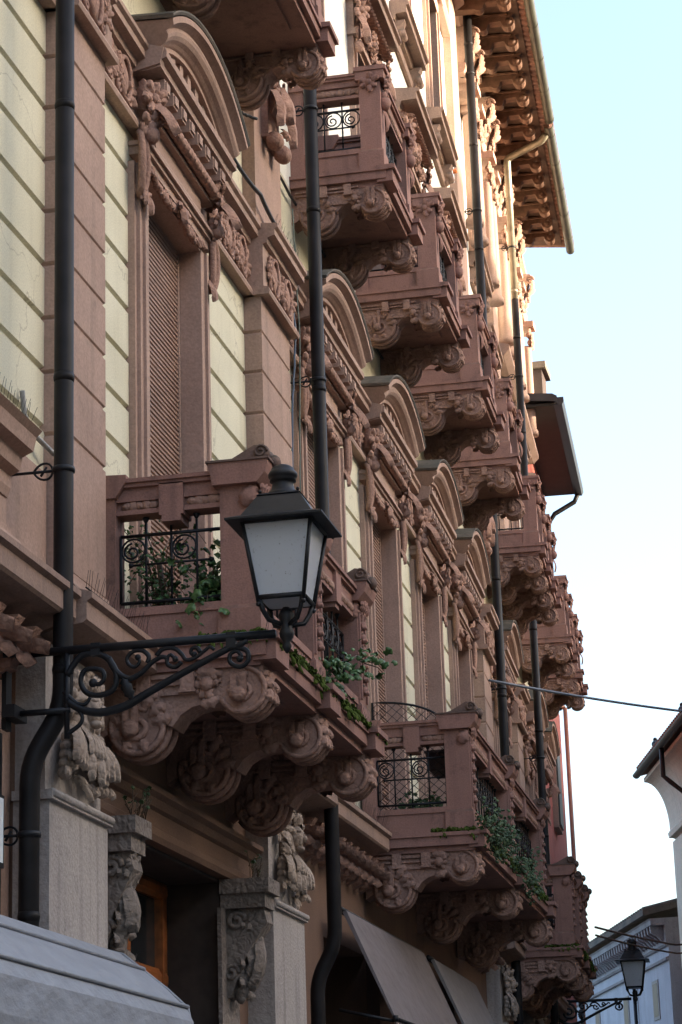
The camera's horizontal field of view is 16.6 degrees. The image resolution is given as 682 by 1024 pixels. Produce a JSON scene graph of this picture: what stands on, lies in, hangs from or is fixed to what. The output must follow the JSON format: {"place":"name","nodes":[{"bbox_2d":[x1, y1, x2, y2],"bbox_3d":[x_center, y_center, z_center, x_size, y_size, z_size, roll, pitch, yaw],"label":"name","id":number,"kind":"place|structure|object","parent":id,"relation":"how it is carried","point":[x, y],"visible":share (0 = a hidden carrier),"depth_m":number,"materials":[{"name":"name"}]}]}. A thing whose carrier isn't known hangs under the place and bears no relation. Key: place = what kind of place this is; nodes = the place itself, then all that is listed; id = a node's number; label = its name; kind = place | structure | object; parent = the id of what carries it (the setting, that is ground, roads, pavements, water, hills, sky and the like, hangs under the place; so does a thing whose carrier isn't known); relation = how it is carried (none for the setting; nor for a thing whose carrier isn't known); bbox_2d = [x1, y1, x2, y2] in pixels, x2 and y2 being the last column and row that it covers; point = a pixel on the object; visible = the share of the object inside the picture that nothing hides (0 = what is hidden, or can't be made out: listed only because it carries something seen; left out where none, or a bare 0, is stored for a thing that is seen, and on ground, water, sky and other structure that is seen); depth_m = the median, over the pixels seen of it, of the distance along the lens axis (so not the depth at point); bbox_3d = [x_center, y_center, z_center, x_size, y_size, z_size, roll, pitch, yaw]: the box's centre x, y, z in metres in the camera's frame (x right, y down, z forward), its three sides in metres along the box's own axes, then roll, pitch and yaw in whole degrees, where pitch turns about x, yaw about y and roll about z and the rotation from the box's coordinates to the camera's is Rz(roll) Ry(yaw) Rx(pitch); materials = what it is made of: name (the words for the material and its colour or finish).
{"place":"outdoors","nodes":[
{"label":"outdoors","id":0,"kind":"place"},
{"bbox_2d":[525,393,585,1023],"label":"red building","id":1,"kind":"structure","parent":0,"point":[554,467],"depth_m":54.99,"materials":[{"name":"paint"}]},
{"bbox_2d":[532,360,550,392],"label":"chimney stack","id":2,"kind":"object","parent":1,"relation":"on","point":[541,375],"visible":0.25,"depth_m":53.13,"materials":[{"name":"stone"}]},
{"bbox_2d":[551,756,563,834],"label":"window","id":3,"kind":"structure","parent":1,"relation":"in","point":[558,820],"depth_m":53.15,"materials":[{"name":"stone"}]},
{"bbox_2d":[578,1003,584,1023],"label":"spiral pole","id":4,"kind":"object","parent":1,"relation":"on","point":[581,1010],"visible":0.04,"depth_m":49.64,"materials":[{"name":"black metal"}]},
{"bbox_2d":[523,0,681,940],"label":"sky","id":5,"kind":"structure","parent":0,"point":[606,315],"materials":[{"name":"blue"}]},
{"bbox_2d":[577,898,681,1023],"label":"grey building","id":6,"kind":"structure","parent":0,"point":[659,1000],"depth_m":61.59,"materials":[{"name":"blue paint"}]},
{"bbox_2d":[595,1009,600,1023],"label":"window","id":7,"kind":"structure","parent":6,"relation":"in","point":[597,1017],"depth_m":69.07,"materials":[{"name":"grey glass"}]},
{"bbox_2d":[623,996,630,1023],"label":"window","id":8,"kind":"structure","parent":6,"relation":"in","point":[626,1008],"depth_m":64.82,"materials":[{"name":"grey glass"}]},
{"bbox_2d":[652,979,660,1020],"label":"window","id":9,"kind":"structure","parent":6,"relation":"in","point":[655,985],"depth_m":60.85,"materials":[{"name":"grey glass"}]},
{"label":"ground","id":10,"kind":"structure","parent":0,"visible":0},
{"bbox_2d":[0,0,597,1023],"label":"ornate building","id":11,"kind":"structure","parent":10,"relation":"on","point":[156,272],"depth_m":21.37,"materials":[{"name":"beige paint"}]},
{"bbox_2d":[0,794,4,868],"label":"shop sign","id":12,"kind":"object","parent":11,"relation":"attached to","point":[1,831],"visible":1,"depth_m":14.12,"materials":[{"name":"white plastic"}]},
{"bbox_2d":[20,390,53,455],"bbox_3d":[-2.030,-0.592,15.661,0.041,0.333,0.476,-8,-18,20],"label":"cable","id":13,"kind":"object","parent":11,"relation":"attached to","point":[44,444],"visible":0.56,"depth_m":15.62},
{"bbox_2d":[0,915,193,1023],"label":"shop awning","id":14,"kind":"object","parent":11,"relation":"attached to","point":[48,976],"visible":1,"depth_m":13.28,"materials":[{"name":"white fabric"}]},
{"bbox_2d":[127,874,168,986],"bbox_3d":[-1.725,4.736,17.568,0.120,4.260,2.995,-5,-17,11],"label":"door","id":15,"kind":"structure","parent":11,"relation":"in","point":[149,948],"depth_m":19.10,"materials":[{"name":"brown wood"}]},
{"bbox_2d":[1,464,341,738],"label":"wall lamp","id":16,"kind":"object","parent":11,"relation":"attached to","point":[283,530],"visible":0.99,"depth_m":14.43,"materials":[{"name":"black metal"}]},
{"bbox_2d":[124,519,219,606],"bbox_3d":[-1.304,0.503,17.116,0.777,1.125,0.878,11,-21,-37],"label":"potted shrub","id":17,"kind":"object","parent":11,"relation":"on","point":[160,592],"visible":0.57,"depth_m":17.11,"materials":[{"name":"green plant"}]},
{"bbox_2d":[125,10,249,607],"bbox_3d":[-1.364,-1.249,19.304,0.740,5.795,2.544,-5,-17,11],"label":"window","id":18,"kind":"structure","parent":11,"relation":"in","point":[189,109],"depth_m":19.70,"materials":[{"name":"wood"}]},
{"bbox_2d":[122,784,262,877],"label":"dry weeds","id":19,"kind":"object","parent":11,"relation":"on","point":[256,869],"visible":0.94,"depth_m":16.73,"materials":[{"name":"brown plant"}]},
{"bbox_2d":[162,539,229,628],"bbox_3d":[-0.886,0.603,16.969,0.808,0.824,0.872,2,-17,-11],"label":"potted ivy","id":20,"kind":"object","parent":11,"relation":"on","point":[210,584],"visible":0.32,"depth_m":16.89,"materials":[{"name":"plant"}]},
{"bbox_2d":[242,111,257,119],"bbox_3d":[-2.030,-5.402,17.573,0.201,0.136,11.215,-5,-17,11],"label":"cable","id":21,"kind":"object","parent":11,"relation":"attached to","point":[249,116],"visible":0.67,"depth_m":22.76,"materials":[{"name":"rubber"}]},
{"bbox_2d":[233,158,275,222],"bbox_3d":[-0.627,-2.731,23.352,0.191,0.644,4.313,-5,-17,10],"label":"cable","id":22,"kind":"object","parent":11,"relation":"attached to","point":[255,189],"visible":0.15,"depth_m":22.33,"materials":[{"name":"rubber"}]},
{"bbox_2d":[291,313,295,463],"bbox_3d":[-0.463,-0.119,22.945,0.162,5.151,0.034,-8,-18,19],"label":"cable","id":23,"kind":"object","parent":11,"relation":"attached to","point":[293,388],"visible":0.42,"depth_m":23.26,"materials":[{"name":"black metal"}]},
{"bbox_2d":[292,208,300,490],"bbox_3d":[-0.427,-0.365,23.088,0.135,5.703,0.040,-5,-17,11],"label":"cable","id":24,"kind":"object","parent":11,"relation":"attached to","point":[299,367],"visible":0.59,"depth_m":23.35,"materials":[{"name":"black metal"}]},
{"bbox_2d":[317,0,328,135],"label":"upper window","id":25,"kind":"structure","parent":11,"relation":"in","point":[319,120],"depth_m":26.75,"materials":[{"name":"stone"}]},
{"bbox_2d":[291,269,373,803],"bbox_3d":[-0.171,0.307,24.657,0.740,5.795,2.544,-5,-17,11],"label":"window","id":26,"kind":"structure","parent":11,"relation":"in","point":[348,348],"depth_m":25.45,"materials":[{"name":"stone"}]},
{"bbox_2d":[280,175,425,440],"bbox_3d":[0.707,-1.620,30.481,0.125,0.051,13.947,-5,-17,10],"label":"cable","id":27,"kind":"object","parent":11,"relation":"attached to","point":[295,204],"visible":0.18,"depth_m":24.69,"materials":[{"name":"rubber"}]},
{"bbox_2d":[319,639,397,699],"bbox_3d":[0.049,1.333,18.925,0.413,0.758,1.297,-9,-18,22],"label":"ivy","id":28,"kind":"object","parent":11,"relation":"on","point":[337,665],"visible":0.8,"depth_m":18.87,"materials":[{"name":"green plant"}]},
{"bbox_2d":[346,0,400,269],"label":"upper window","id":29,"kind":"structure","parent":11,"relation":"in","point":[372,33],"depth_m":29.73,"materials":[{"name":"stone"}]},
{"bbox_2d":[357,375,425,809],"bbox_3d":[0.538,1.235,27.850,0.740,5.795,2.544,-5,-17,11],"label":"window","id":30,"kind":"structure","parent":11,"relation":"in","point":[392,442],"depth_m":28.39,"materials":[{"name":"stone"}]},
{"bbox_2d":[339,907,456,1023],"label":"shop awning","id":31,"kind":"object","parent":11,"relation":"attached to","point":[406,981],"visible":0.92,"depth_m":24.39,"materials":[{"name":"fabric"}]},
{"bbox_2d":[371,702,446,809],"bbox_3d":[0.767,2.729,26.200,0.834,1.280,0.028,-5,-17,10],"label":"railing","id":32,"kind":"object","parent":11,"relation":"attached to","point":[399,704],"visible":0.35,"depth_m":26.18,"materials":[{"name":"black metal"}]},
{"bbox_2d":[389,0,428,88],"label":"top floor window","id":33,"kind":"structure","parent":11,"relation":"in","point":[412,57],"depth_m":33.64,"materials":[{"name":"stone"}]},
{"bbox_2d":[395,87,439,247],"bbox_3d":[0.984,-3.514,32.747,0.700,4.360,2.010,-5,-17,10],"label":"upper window","id":34,"kind":"structure","parent":11,"relation":"in","point":[410,105],"depth_m":33.15,"materials":[{"name":"stone"}]},
{"bbox_2d":[392,791,445,809],"bbox_3d":[0.892,3.338,25.862,0.736,0.549,0.688,-5,-17,11],"label":"potted herb","id":35,"kind":"object","parent":11,"relation":"on","point":[419,800],"visible":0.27,"depth_m":25.88,"materials":[{"name":"plant"}]},
{"bbox_2d":[424,749,444,778],"bbox_3d":[1.148,2.856,26.498,0.300,0.220,0.660,-5,-17,11],"label":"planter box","id":36,"kind":"object","parent":11,"relation":"attached to","point":[433,762],"visible":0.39,"depth_m":26.22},
{"bbox_2d":[408,459,463,806],"bbox_3d":[1.207,2.167,31.052,0.740,5.795,2.544,-5,-17,10],"label":"window","id":37,"kind":"structure","parent":11,"relation":"in","point":[435,527],"depth_m":31.56,"materials":[{"name":"stone"}]},
{"bbox_2d":[422,0,458,186],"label":"top floor window","id":38,"kind":"structure","parent":11,"relation":"in","point":[447,155],"depth_m":37.19,"materials":[{"name":"stone"}]},
{"bbox_2d":[433,187,468,295],"bbox_3d":[1.598,-2.577,35.957,0.700,4.360,2.010,-5,-17,9],"label":"upper window","id":39,"kind":"structure","parent":11,"relation":"in","point":[452,214],"depth_m":36.16,"materials":[{"name":"stone"}]},
{"bbox_2d":[426,955,493,1023],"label":"shop awning","id":40,"kind":"object","parent":11,"relation":"attached to","point":[466,999],"visible":0.96,"depth_m":28.93,"materials":[{"name":"grey fabric"}]},
{"bbox_2d":[447,528,491,810],"bbox_3d":[1.821,3.104,34.263,0.740,5.795,2.544,-5,-17,9],"label":"window","id":41,"kind":"structure","parent":11,"relation":"in","point":[468,593],"depth_m":34.67,"materials":[{"name":"stone"}]},
{"bbox_2d":[462,121,493,312],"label":"top floor window","id":42,"kind":"structure","parent":11,"relation":"in","point":[489,288],"depth_m":41.93,"materials":[{"name":"stone"}]},
{"bbox_2d":[487,322,503,378],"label":"upper window","id":43,"kind":"structure","parent":11,"relation":"in","point":[490,326],"depth_m":42.32,"materials":[{"name":"stone"}]},
{"bbox_2d":[497,307,516,409],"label":"top floor window","id":44,"kind":"structure","parent":11,"relation":"in","point":[515,404],"depth_m":47.54,"materials":[{"name":"stone"}]},
{"bbox_2d":[491,620,524,757],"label":"window","id":45,"kind":"structure","parent":11,"relation":"in","point":[513,651],"depth_m":40.51,"materials":[{"name":"stone"}]},
{"bbox_2d":[475,796,544,905],"bbox_3d":[1.969,3.911,27.068,0.514,0.857,4.556,-5,-17,11],"label":"hanging bush","id":46,"kind":"object","parent":11,"relation":"on","point":[504,841],"visible":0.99,"depth_m":26.13,"materials":[{"name":"green plant"}]},
{"bbox_2d":[509,446,529,529],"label":"upper window","id":47,"kind":"structure","parent":11,"relation":"in","point":[515,524],"depth_m":47.71,"materials":[{"name":"stone"}]},
{"bbox_2d":[520,473,540,528],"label":"upper window","id":48,"kind":"structure","parent":11,"relation":"in","point":[521,524],"depth_m":49.55,"materials":[{"name":"stone"}]},
{"bbox_2d":[523,690,549,799],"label":"window","id":49,"kind":"structure","parent":11,"relation":"in","point":[530,768],"depth_m":45.12,"materials":[{"name":"stone"}]},
{"bbox_2d":[535,721,560,919],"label":"window","id":50,"kind":"structure","parent":11,"relation":"in","point":[551,740],"depth_m":49.35,"materials":[{"name":"stone"}]},
{"bbox_2d":[550,939,649,1023],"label":"wall lamp","id":51,"kind":"object","parent":11,"relation":"attached to","point":[632,961],"visible":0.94,"depth_m":47.05,"materials":[{"name":"black metal"}]},
{"bbox_2d":[632,709,681,963],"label":"building","id":52,"kind":"structure","parent":10,"relation":"on","point":[659,766],"depth_m":58.21,"materials":[{"name":"paint"}]},
{"bbox_2d":[488,679,681,711],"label":"cable","id":53,"kind":"object","parent":52,"relation":"attached to","point":[578,696],"visible":1,"depth_m":38.56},
{"bbox_2d":[594,926,681,945],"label":"cable","id":54,"kind":"object","parent":52,"relation":"attached to","point":[624,934],"visible":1,"depth_m":47.28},
{"bbox_2d":[595,934,681,953],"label":"cable","id":55,"kind":"object","parent":52,"relation":"attached to","point":[600,936],"visible":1,"depth_m":47.24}
]}

